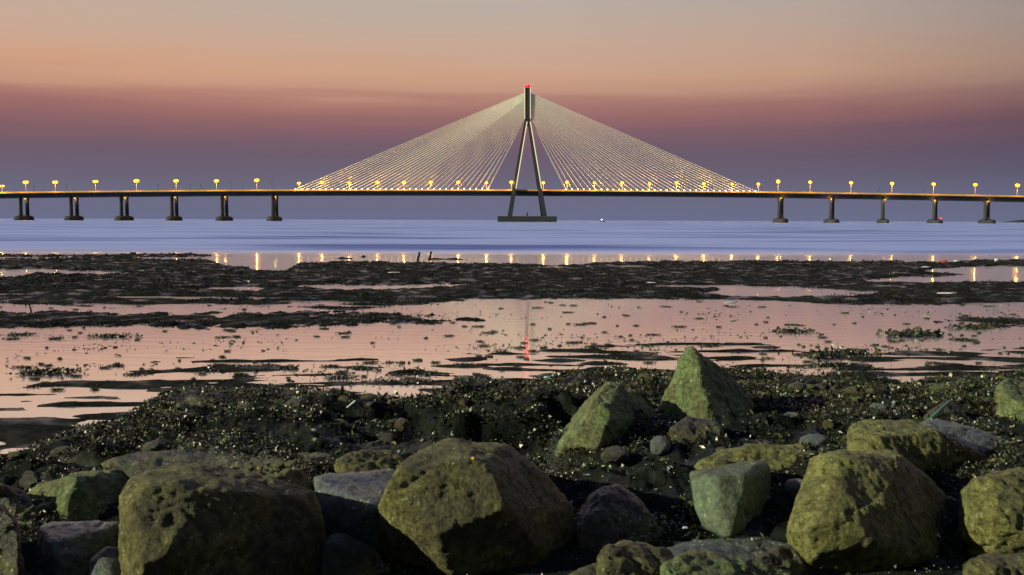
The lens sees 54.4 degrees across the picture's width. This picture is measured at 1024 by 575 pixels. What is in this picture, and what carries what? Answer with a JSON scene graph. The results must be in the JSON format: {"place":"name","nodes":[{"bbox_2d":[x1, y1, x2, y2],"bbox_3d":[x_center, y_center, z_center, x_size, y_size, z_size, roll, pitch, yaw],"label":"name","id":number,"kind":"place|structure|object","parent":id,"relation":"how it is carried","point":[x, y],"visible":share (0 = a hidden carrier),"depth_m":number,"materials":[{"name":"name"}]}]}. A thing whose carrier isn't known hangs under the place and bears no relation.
{"place":"outdoors","nodes":[
{"label":"outdoors","id":0,"kind":"place"},
{"bbox_2d":[0,218,1023,474],"bbox_3d":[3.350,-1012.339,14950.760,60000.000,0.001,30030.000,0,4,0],"label":"water","id":1,"kind":"structure","parent":0,"point":[264,244],"depth_m":22.32,"materials":[{"name":"liquid"}]},
{"bbox_2d":[6,332,38,335],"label":"seaweed clump","id":2,"kind":"object","parent":1,"relation":"on","point":[21,334],"visible":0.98,"depth_m":17.07,"materials":[{"name":"green plant"}]},
{"bbox_2d":[12,365,33,367],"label":"seaweed clump","id":3,"kind":"object","parent":1,"relation":"on","point":[21,366],"visible":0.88,"depth_m":13.34,"materials":[{"name":"plant"}]},
{"bbox_2d":[26,384,41,387],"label":"seaweed clump","id":4,"kind":"object","parent":1,"relation":"on","point":[34,386],"visible":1,"depth_m":11.80,"materials":[{"name":"green plant"}]},
{"bbox_2d":[8,365,88,374],"bbox_3d":[-5.946,1.064,12.832,0.903,0.132,0.458,0,4,-4],"label":"seaweed clump","id":5,"kind":"object","parent":1,"relation":"on","point":[38,371],"visible":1,"depth_m":12.83,"materials":[{"name":"plant"}]},
{"bbox_2d":[50,387,64,390],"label":"seaweed clump","id":6,"kind":"object","parent":1,"relation":"on","point":[55,389],"visible":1,"depth_m":11.59,"materials":[{"name":"plant"}]},
{"bbox_2d":[80,332,142,337],"bbox_3d":[-6.763,0.800,16.854,1.013,0.119,0.361,1,4,6],"label":"seaweed clump","id":7,"kind":"object","parent":1,"relation":"on","point":[102,335],"visible":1,"depth_m":16.84,"materials":[{"name":"plant"}]},
{"bbox_2d":[121,371,147,375],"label":"seaweed clump","id":8,"kind":"object","parent":1,"relation":"on","point":[131,374],"visible":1,"depth_m":12.77,"materials":[{"name":"green plant"}]},
{"bbox_2d":[203,364,245,369],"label":"seaweed clump","id":9,"kind":"object","parent":1,"relation":"on","point":[226,365],"visible":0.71,"depth_m":13.34,"materials":[{"name":"plant"}]},
{"bbox_2d":[235,363,273,365],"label":"seaweed clump","id":10,"kind":"object","parent":1,"relation":"on","point":[256,365],"visible":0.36,"depth_m":13.48,"materials":[{"name":"green plant"}]},
{"bbox_2d":[323,373,361,378],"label":"seaweed clump","id":11,"kind":"object","parent":1,"relation":"on","point":[343,376],"visible":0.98,"depth_m":12.55,"materials":[{"name":"green plant"}]},
{"bbox_2d":[346,365,375,369],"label":"seaweed clump","id":12,"kind":"object","parent":1,"relation":"on","point":[361,368],"visible":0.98,"depth_m":13.30,"materials":[{"name":"plant"}]},
{"bbox_2d":[369,377,422,383],"bbox_3d":[-1.414,1.139,12.245,0.684,0.083,0.277,1,4,15],"label":"seaweed clump","id":13,"kind":"object","parent":1,"relation":"on","point":[396,380],"visible":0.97,"depth_m":12.24,"materials":[{"name":"green plant"}]},
{"bbox_2d":[386,372,407,375],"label":"seaweed clump","id":14,"kind":"object","parent":1,"relation":"on","point":[395,374],"visible":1,"depth_m":12.81,"materials":[{"name":"plant"}]},
{"bbox_2d":[397,366,437,374],"bbox_3d":[-1.250,1.082,13.001,0.586,0.103,0.390,0,4,-3],"label":"seaweed clump","id":15,"kind":"object","parent":1,"relation":"in","point":[413,369],"visible":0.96,"depth_m":12.95,"materials":[{"name":"green plant"}]},
{"bbox_2d":[410,377,432,380],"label":"seaweed clump","id":16,"kind":"object","parent":1,"relation":"on","point":[424,379],"visible":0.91,"depth_m":12.37,"materials":[{"name":"plant"}]},
{"bbox_2d":[431,258,461,259],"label":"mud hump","id":17,"kind":"object","parent":1,"relation":"on","point":[446,259],"visible":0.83,"depth_m":50.13,"materials":[{"name":"black soil"}]},
{"bbox_2d":[0,299,1022,386],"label":"weed crumbs","id":18,"kind":"object","parent":1,"relation":"on","point":[377,369],"visible":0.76,"depth_m":15.58,"materials":[{"name":"green plant"}]},
{"bbox_2d":[0,85,1023,222],"bbox_3d":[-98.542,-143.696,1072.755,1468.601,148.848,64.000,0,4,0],"label":"cable stayed bridge","id":19,"kind":"structure","parent":1,"relation":"on","point":[525,101],"depth_m":1065.13,"materials":[{"name":"concrete"}]},
{"bbox_2d":[0,252,1023,330],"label":"bank seaweed","id":20,"kind":"object","parent":1,"relation":"on","point":[473,286],"visible":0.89,"depth_m":30.51,"materials":[{"name":"black plant"}]},
{"bbox_2d":[699,343,723,346],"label":"seaweed clump","id":21,"kind":"object","parent":1,"relation":"on","point":[708,345],"visible":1,"depth_m":15.89,"materials":[{"name":"plant"}]},
{"bbox_2d":[768,326,819,332],"bbox_3d":[5.094,0.754,17.944,0.810,0.142,0.539,-1,4,-15],"label":"seaweed clump","id":22,"kind":"object","parent":1,"relation":"on","point":[794,330],"visible":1,"depth_m":17.91,"materials":[{"name":"green plant"}]},
{"bbox_2d":[788,364,808,366],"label":"seaweed clump","id":23,"kind":"object","parent":1,"relation":"on","point":[798,365],"visible":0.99,"depth_m":13.65,"materials":[{"name":"plant"}]},
{"bbox_2d":[876,326,944,336],"bbox_3d":[7.058,0.771,17.488,1.193,0.217,0.636,0,4,-7],"label":"seaweed clump","id":24,"kind":"object","parent":1,"relation":"on","point":[918,331],"visible":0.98,"depth_m":17.37,"materials":[{"name":"green plant"}]},
{"bbox_2d":[949,336,978,341],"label":"seaweed clump","id":25,"kind":"object","parent":1,"relation":"on","point":[958,339],"visible":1,"depth_m":16.74,"materials":[{"name":"green plant"}]},
{"bbox_2d":[944,322,1006,328],"bbox_3d":[8.722,0.714,18.716,1.314,0.151,0.468,0,4,-2],"label":"seaweed clump","id":26,"kind":"object","parent":1,"relation":"on","point":[978,326],"visible":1,"depth_m":18.67,"materials":[{"name":"green plant"}]},
{"bbox_2d":[980,367,1000,369],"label":"seaweed clump","id":27,"kind":"object","parent":1,"relation":"on","point":[984,368],"visible":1,"depth_m":13.46,"materials":[{"name":"plant"}]},
{"bbox_2d":[0,252,1023,574],"bbox_3d":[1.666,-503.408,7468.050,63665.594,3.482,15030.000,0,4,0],"label":"tidal flat","id":28,"kind":"structure","parent":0,"point":[644,480],"depth_m":12.28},
{"bbox_2d":[0,504,24,574],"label":"boulder","id":29,"kind":"object","parent":28,"relation":"on","point":[11,560],"visible":1,"depth_m":4.94,"materials":[{"name":"grey stone"}]},
{"bbox_2d":[7,451,22,460],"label":"stone","id":30,"kind":"object","parent":28,"relation":"on","point":[16,455],"visible":0.91,"depth_m":8.06,"materials":[{"name":"grey stone"}]},
{"bbox_2d":[0,483,37,533],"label":"boulder","id":31,"kind":"object","parent":28,"relation":"on","point":[15,501],"visible":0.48,"depth_m":6.17,"materials":[{"name":"grey stone"}]},
{"bbox_2d":[19,476,40,488],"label":"stone","id":32,"kind":"object","parent":28,"relation":"on","point":[28,481],"visible":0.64,"depth_m":6.71,"materials":[{"name":"grey stone"}]},
{"bbox_2d":[22,471,37,477],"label":"stone","id":33,"kind":"object","parent":28,"relation":"on","point":[28,473],"visible":0.45,"depth_m":6.82,"materials":[{"name":"grey stone"}]},
{"bbox_2d":[35,502,53,520],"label":"stone","id":34,"kind":"object","parent":28,"relation":"on","point":[47,507],"visible":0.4,"depth_m":6.26,"materials":[{"name":"grey stone"}]},
{"bbox_2d":[49,446,72,456],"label":"stone","id":35,"kind":"object","parent":28,"relation":"on","point":[54,452],"visible":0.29,"depth_m":7.91,"materials":[{"name":"stone"}]},
{"bbox_2d":[27,469,128,521],"bbox_3d":[-2.957,1.484,6.760,0.715,0.623,1.189,-2,4,-30],"label":"boulder","id":36,"kind":"object","parent":28,"relation":"on","point":[79,495],"visible":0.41,"depth_m":6.37,"materials":[{"name":"green stone"}]},
{"bbox_2d":[37,520,119,574],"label":"boulder","id":37,"kind":"object","parent":28,"relation":"on","point":[69,547],"visible":0.75,"depth_m":5.45,"materials":[{"name":"stone"}]},
{"bbox_2d":[89,546,120,574],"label":"boulder","id":38,"kind":"object","parent":28,"relation":"on","point":[104,561],"visible":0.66,"depth_m":5.09,"materials":[{"name":"stone"}]},
{"bbox_2d":[142,439,167,451],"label":"stone","id":39,"kind":"object","parent":28,"relation":"on","point":[153,445],"visible":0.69,"depth_m":7.46,"materials":[{"name":"grey stone"}]},
{"bbox_2d":[101,447,332,478],"bbox_3d":[-2.094,1.342,7.126,1.724,0.424,1.056,0,4,0],"label":"boulder","id":40,"kind":"object","parent":28,"relation":"on","point":[133,464],"visible":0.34,"depth_m":6.84,"materials":[{"name":"grey stone"}]},
{"bbox_2d":[118,463,325,574],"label":"boulder","id":41,"kind":"object","parent":28,"relation":"on","point":[195,519],"visible":0.97,"depth_m":5.06,"materials":[{"name":"stone"}]},
{"bbox_2d":[149,382,310,417],"bbox_3d":[-2.599,1.205,9.196,1.756,0.620,1.604,0,4,0],"label":"weedy mound","id":42,"kind":"object","parent":28,"relation":"on","point":[203,401],"visible":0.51,"depth_m":9.04,"materials":[{"name":"plant"}]},
{"bbox_2d":[230,371,248,375],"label":"seaweed clump","id":43,"kind":"object","parent":28,"relation":"on","point":[238,373],"visible":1,"depth_m":12.78,"materials":[{"name":"green plant"}]},
{"bbox_2d":[271,364,298,369],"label":"seaweed clump","id":44,"kind":"object","parent":28,"relation":"on","point":[290,366],"visible":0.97,"depth_m":13.34,"materials":[{"name":"green plant"}]},
{"bbox_2d":[269,468,313,490],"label":"boulder","id":45,"kind":"object","parent":28,"relation":"on","point":[298,477],"visible":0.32,"depth_m":6.11,"materials":[{"name":"stone"}]},
{"bbox_2d":[283,398,305,408],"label":"stone","id":46,"kind":"object","parent":28,"relation":"on","point":[298,402],"visible":0.48,"depth_m":8.81,"materials":[{"name":"grey stone"}]},
{"bbox_2d":[293,384,317,388],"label":"seaweed clump","id":47,"kind":"object","parent":28,"relation":"on","point":[307,386],"visible":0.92,"depth_m":11.81,"materials":[{"name":"green plant"}]},
{"bbox_2d":[331,418,348,424],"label":"stone","id":48,"kind":"object","parent":28,"relation":"on","point":[341,421],"visible":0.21,"depth_m":8.43,"materials":[{"name":"stone"}]},
{"bbox_2d":[338,396,349,401],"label":"stone","id":49,"kind":"object","parent":28,"relation":"on","point":[344,398],"visible":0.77,"depth_m":9.16,"materials":[{"name":"green stone"}]},
{"bbox_2d":[313,468,394,548],"bbox_3d":[-0.962,1.422,6.194,0.611,0.593,0.998,0,4,0],"label":"boulder","id":50,"kind":"object","parent":28,"relation":"on","point":[349,502],"visible":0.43,"depth_m":5.79,"materials":[{"name":"stone"}]},
{"bbox_2d":[319,531,390,574],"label":"boulder","id":51,"kind":"object","parent":28,"relation":"on","point":[343,553],"visible":0.8,"depth_m":5.44,"materials":[{"name":"grey stone"}]},
{"bbox_2d":[360,393,375,398],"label":"stone","id":52,"kind":"object","parent":28,"relation":"on","point":[368,394],"visible":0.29,"depth_m":9.35,"materials":[{"name":"stone"}]},
{"bbox_2d":[334,449,403,472],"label":"boulder","id":53,"kind":"object","parent":28,"relation":"on","point":[363,460],"visible":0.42,"depth_m":6.88,"materials":[{"name":"stone"}]},
{"bbox_2d":[394,418,408,430],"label":"stone","id":54,"kind":"object","parent":28,"relation":"on","point":[401,424],"visible":1,"depth_m":7.88,"materials":[{"name":"grey stone"}]},
{"bbox_2d":[436,377,479,401],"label":"boulder","id":55,"kind":"object","parent":28,"relation":"on","point":[459,387],"visible":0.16,"depth_m":9.53,"materials":[{"name":"black stone"}]},
{"bbox_2d":[458,399,469,405],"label":"stone","id":56,"kind":"object","parent":28,"relation":"on","point":[462,402],"visible":0.91,"depth_m":9.26,"materials":[{"name":"green stone"}]},
{"bbox_2d":[459,375,472,380],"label":"stone","id":57,"kind":"object","parent":28,"relation":"on","point":[466,376],"visible":0.25,"depth_m":10.40,"materials":[{"name":"stone"}]},
{"bbox_2d":[376,438,576,574],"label":"boulder","id":58,"kind":"object","parent":28,"relation":"on","point":[448,506],"visible":0.92,"depth_m":5.53,"materials":[{"name":"stone"}]},
{"bbox_2d":[0,363,1023,574],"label":"seaweed","id":59,"kind":"object","parent":28,"relation":"on","point":[111,437],"visible":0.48,"depth_m":8.43,"materials":[{"name":"plant"}]},
{"bbox_2d":[568,563,596,574],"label":"boulder","id":60,"kind":"object","parent":28,"relation":"on","point":[590,569],"visible":0.26,"depth_m":5.38,"materials":[{"name":"stone"}]},
{"bbox_2d":[555,381,662,456],"bbox_3d":[0.828,1.155,8.279,0.992,0.698,1.380,0,4,0],"label":"boulder","id":61,"kind":"object","parent":28,"relation":"on","point":[603,416],"visible":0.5,"depth_m":7.88,"materials":[{"name":"green stone"}]},
{"bbox_2d":[601,445,629,462],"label":"stone","id":62,"kind":"object","parent":28,"relation":"on","point":[615,454],"visible":1,"depth_m":7.39,"materials":[{"name":"grey stone"}]},
{"bbox_2d":[576,483,663,551],"bbox_3d":[0.690,1.559,6.389,0.614,0.626,1.053,0,4,0],"label":"boulder","id":63,"kind":"object","parent":28,"relation":"on","point":[613,513],"visible":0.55,"depth_m":6.07,"materials":[{"name":"grey stone"}]},
{"bbox_2d":[595,540,672,574],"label":"boulder","id":64,"kind":"object","parent":28,"relation":"on","point":[625,557],"visible":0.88,"depth_m":5.02,"materials":[{"name":"stone"}]},
{"bbox_2d":[637,373,653,384],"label":"stone","id":65,"kind":"object","parent":28,"relation":"on","point":[648,376],"visible":0.49,"depth_m":10.76,"materials":[{"name":"grey stone"}]},
{"bbox_2d":[650,435,670,455],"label":"stone","id":66,"kind":"object","parent":28,"relation":"on","point":[660,445],"visible":1,"depth_m":7.50,"materials":[{"name":"stone"}]},
{"bbox_2d":[686,501,693,506],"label":"stone","id":67,"kind":"object","parent":28,"relation":"on","point":[688,503],"visible":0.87,"depth_m":6.51,"materials":[{"name":"green stone"}]},
{"bbox_2d":[669,416,728,441],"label":"boulder","id":68,"kind":"object","parent":28,"relation":"on","point":[689,429],"visible":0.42,"depth_m":7.88,"materials":[{"name":"grey stone"}]},
{"bbox_2d":[700,524,707,530],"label":"stone","id":69,"kind":"object","parent":28,"relation":"on","point":[703,527],"visible":0.18,"depth_m":6.19,"materials":[{"name":"stone"}]},
{"bbox_2d":[658,346,754,420],"bbox_3d":[1.738,0.981,9.051,0.822,0.925,1.506,2,4,21],"label":"boulder","id":70,"kind":"object","parent":28,"relation":"on","point":[701,386],"visible":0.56,"depth_m":8.71,"materials":[{"name":"green stone"}]},
{"bbox_2d":[714,458,730,466],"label":"stone","id":71,"kind":"object","parent":28,"relation":"on","point":[721,461],"visible":0.47,"depth_m":6.95,"materials":[{"name":"stone"}]},
{"bbox_2d":[659,549,791,574],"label":"boulder","id":72,"kind":"object","parent":28,"relation":"on","point":[703,562],"visible":0.97,"depth_m":5.02,"materials":[{"name":"green stone"}]},
{"bbox_2d":[667,535,788,557],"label":"boulder","id":73,"kind":"object","parent":28,"relation":"on","point":[741,545],"visible":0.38,"depth_m":5.85,"materials":[{"name":"stone"}]},
{"bbox_2d":[689,460,770,537],"bbox_3d":[1.407,1.449,6.576,0.505,0.627,1.145,2,4,25],"label":"boulder","id":74,"kind":"object","parent":28,"relation":"on","point":[729,500],"visible":0.84,"depth_m":6.17,"materials":[{"name":"stone"}]},
{"bbox_2d":[693,443,827,471],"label":"boulder","id":75,"kind":"object","parent":28,"relation":"on","point":[775,457],"visible":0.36,"depth_m":7.16,"materials":[{"name":"stone"}]},
{"bbox_2d":[755,544,808,574],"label":"boulder","id":76,"kind":"object","parent":28,"relation":"on","point":[786,557],"visible":0.6,"depth_m":5.39,"materials":[{"name":"stone"}]},
{"bbox_2d":[786,412,798,417],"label":"stone","id":77,"kind":"object","parent":28,"relation":"on","point":[793,414],"visible":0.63,"depth_m":8.61,"materials":[{"name":"stone"}]},
{"bbox_2d":[785,478,802,498],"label":"stone","id":78,"kind":"object","parent":28,"relation":"on","point":[792,487],"visible":0.37,"depth_m":6.60,"materials":[{"name":"stone"}]},
{"bbox_2d":[788,382,805,391],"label":"stone","id":79,"kind":"object","parent":28,"relation":"on","point":[800,386],"visible":0.83,"depth_m":10.24,"materials":[{"name":"stone"}]},
{"bbox_2d":[806,384,814,389],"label":"stone","id":80,"kind":"object","parent":28,"relation":"on","point":[810,386],"visible":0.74,"depth_m":10.26,"materials":[{"name":"stone"}]},
{"bbox_2d":[799,434,829,446],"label":"stone","id":81,"kind":"object","parent":28,"relation":"on","point":[818,439],"visible":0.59,"depth_m":7.89,"materials":[{"name":"stone"}]},
{"bbox_2d":[814,383,825,391],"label":"stone","id":82,"kind":"object","parent":28,"relation":"on","point":[820,386],"visible":0.53,"depth_m":10.30,"materials":[{"name":"grey stone"}]},
{"bbox_2d":[822,420,834,429],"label":"stone","id":83,"kind":"object","parent":28,"relation":"on","point":[827,424],"visible":0.98,"depth_m":8.35,"materials":[{"name":"stone"}]},
{"bbox_2d":[812,360,858,366],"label":"seaweed clump","id":84,"kind":"object","parent":28,"relation":"on","point":[826,363],"visible":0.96,"depth_m":13.73,"materials":[{"name":"plant"}]},
{"bbox_2d":[806,346,890,359],"bbox_3d":[4.941,0.955,14.806,1.404,0.194,0.652,-1,4,-20],"label":"seaweed clump","id":85,"kind":"object","parent":28,"relation":"on","point":[838,352],"visible":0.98,"depth_m":14.71,"materials":[{"name":"green plant"}]},
{"bbox_2d":[843,386,860,396],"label":"stone","id":86,"kind":"object","parent":28,"relation":"on","point":[850,389],"visible":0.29,"depth_m":9.57,"materials":[{"name":"green stone"}]},
{"bbox_2d":[848,396,859,403],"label":"stone","id":87,"kind":"object","parent":28,"relation":"on","point":[854,399],"visible":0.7,"depth_m":9.24,"materials":[{"name":"green stone"}]},
{"bbox_2d":[786,449,945,574],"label":"boulder","id":88,"kind":"object","parent":28,"relation":"on","point":[857,511],"visible":0.84,"depth_m":5.54,"materials":[{"name":"green stone"}]},
{"bbox_2d":[866,388,875,393],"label":"stone","id":89,"kind":"object","parent":28,"relation":"on","point":[870,390],"visible":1,"depth_m":9.28,"materials":[{"name":"green stone"}]},
{"bbox_2d":[870,403,887,410],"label":"stone","id":90,"kind":"object","parent":28,"relation":"on","point":[879,405],"visible":0.44,"depth_m":8.91,"materials":[{"name":"stone"}]},
{"bbox_2d":[846,419,982,471],"bbox_3d":[2.777,1.264,7.140,1.556,0.723,0.837,-2,4,-30],"label":"boulder","id":91,"kind":"object","parent":28,"relation":"on","point":[924,448],"visible":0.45,"depth_m":6.72,"materials":[{"name":"green stone"}]},
{"bbox_2d":[925,361,945,363],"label":"seaweed clump","id":92,"kind":"object","parent":28,"relation":"on","point":[935,362],"visible":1,"depth_m":14.03,"materials":[{"name":"green plant"}]},
{"bbox_2d":[925,400,950,420],"bbox_3d":[3.323,0.970,7.756,0.294,0.163,0.034,-2,5,-32],"label":"teal stick","id":93,"kind":"object","parent":28,"relation":"on","point":[937,412],"visible":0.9,"depth_m":7.75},
{"bbox_2d":[928,384,947,393],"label":"stone","id":94,"kind":"object","parent":28,"relation":"on","point":[935,387],"visible":0.45,"depth_m":9.90,"materials":[{"name":"green stone"}]},
{"bbox_2d":[922,399,971,422],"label":"boulder","id":95,"kind":"object","parent":28,"relation":"on","point":[952,409],"visible":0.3,"depth_m":7.93,"materials":[{"name":"grey stone"}]},
{"bbox_2d":[938,292,955,293],"bbox_3d":[11.601,0.151,26.534,0.528,0.044,0.268,0,4,0],"label":"white sheet","id":96,"kind":"object","parent":28,"relation":"on","point":[947,293],"visible":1,"depth_m":26.48,"materials":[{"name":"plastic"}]},
{"bbox_2d":[945,495,959,524],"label":"rock","id":97,"kind":"object","parent":28,"relation":"on","point":[951,504],"visible":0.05,"depth_m":6.26,"materials":[{"name":"grey stone"}]},
{"bbox_2d":[920,419,1005,455],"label":"boulder","id":98,"kind":"object","parent":28,"relation":"on","point":[976,439],"visible":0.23,"depth_m":7.27,"materials":[{"name":"stone"}]},
{"bbox_2d":[967,547,984,557],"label":"stone","id":99,"kind":"object","parent":28,"relation":"on","point":[972,552],"visible":0.67,"depth_m":5.75,"materials":[{"name":"brown stone"}]},
{"bbox_2d":[958,467,1023,553],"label":"boulder","id":100,"kind":"object","parent":28,"relation":"on","point":[991,514],"visible":0.78,"depth_m":5.72,"materials":[{"name":"green stone"}]},
{"bbox_2d":[962,552,1023,574],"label":"boulder","id":101,"kind":"object","parent":28,"relation":"on","point":[1000,563],"visible":1,"depth_m":4.93,"materials":[{"name":"stone"}]},
{"bbox_2d":[994,378,1023,423],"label":"boulder","id":102,"kind":"object","parent":28,"relation":"on","point":[1009,396],"visible":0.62,"depth_m":8.12,"materials":[{"name":"green stone"}]},
{"bbox_2d":[0,0,1023,221],"label":"sky","id":103,"kind":"structure","parent":0,"point":[913,95],"materials":[{"name":"purple"}]}
]}

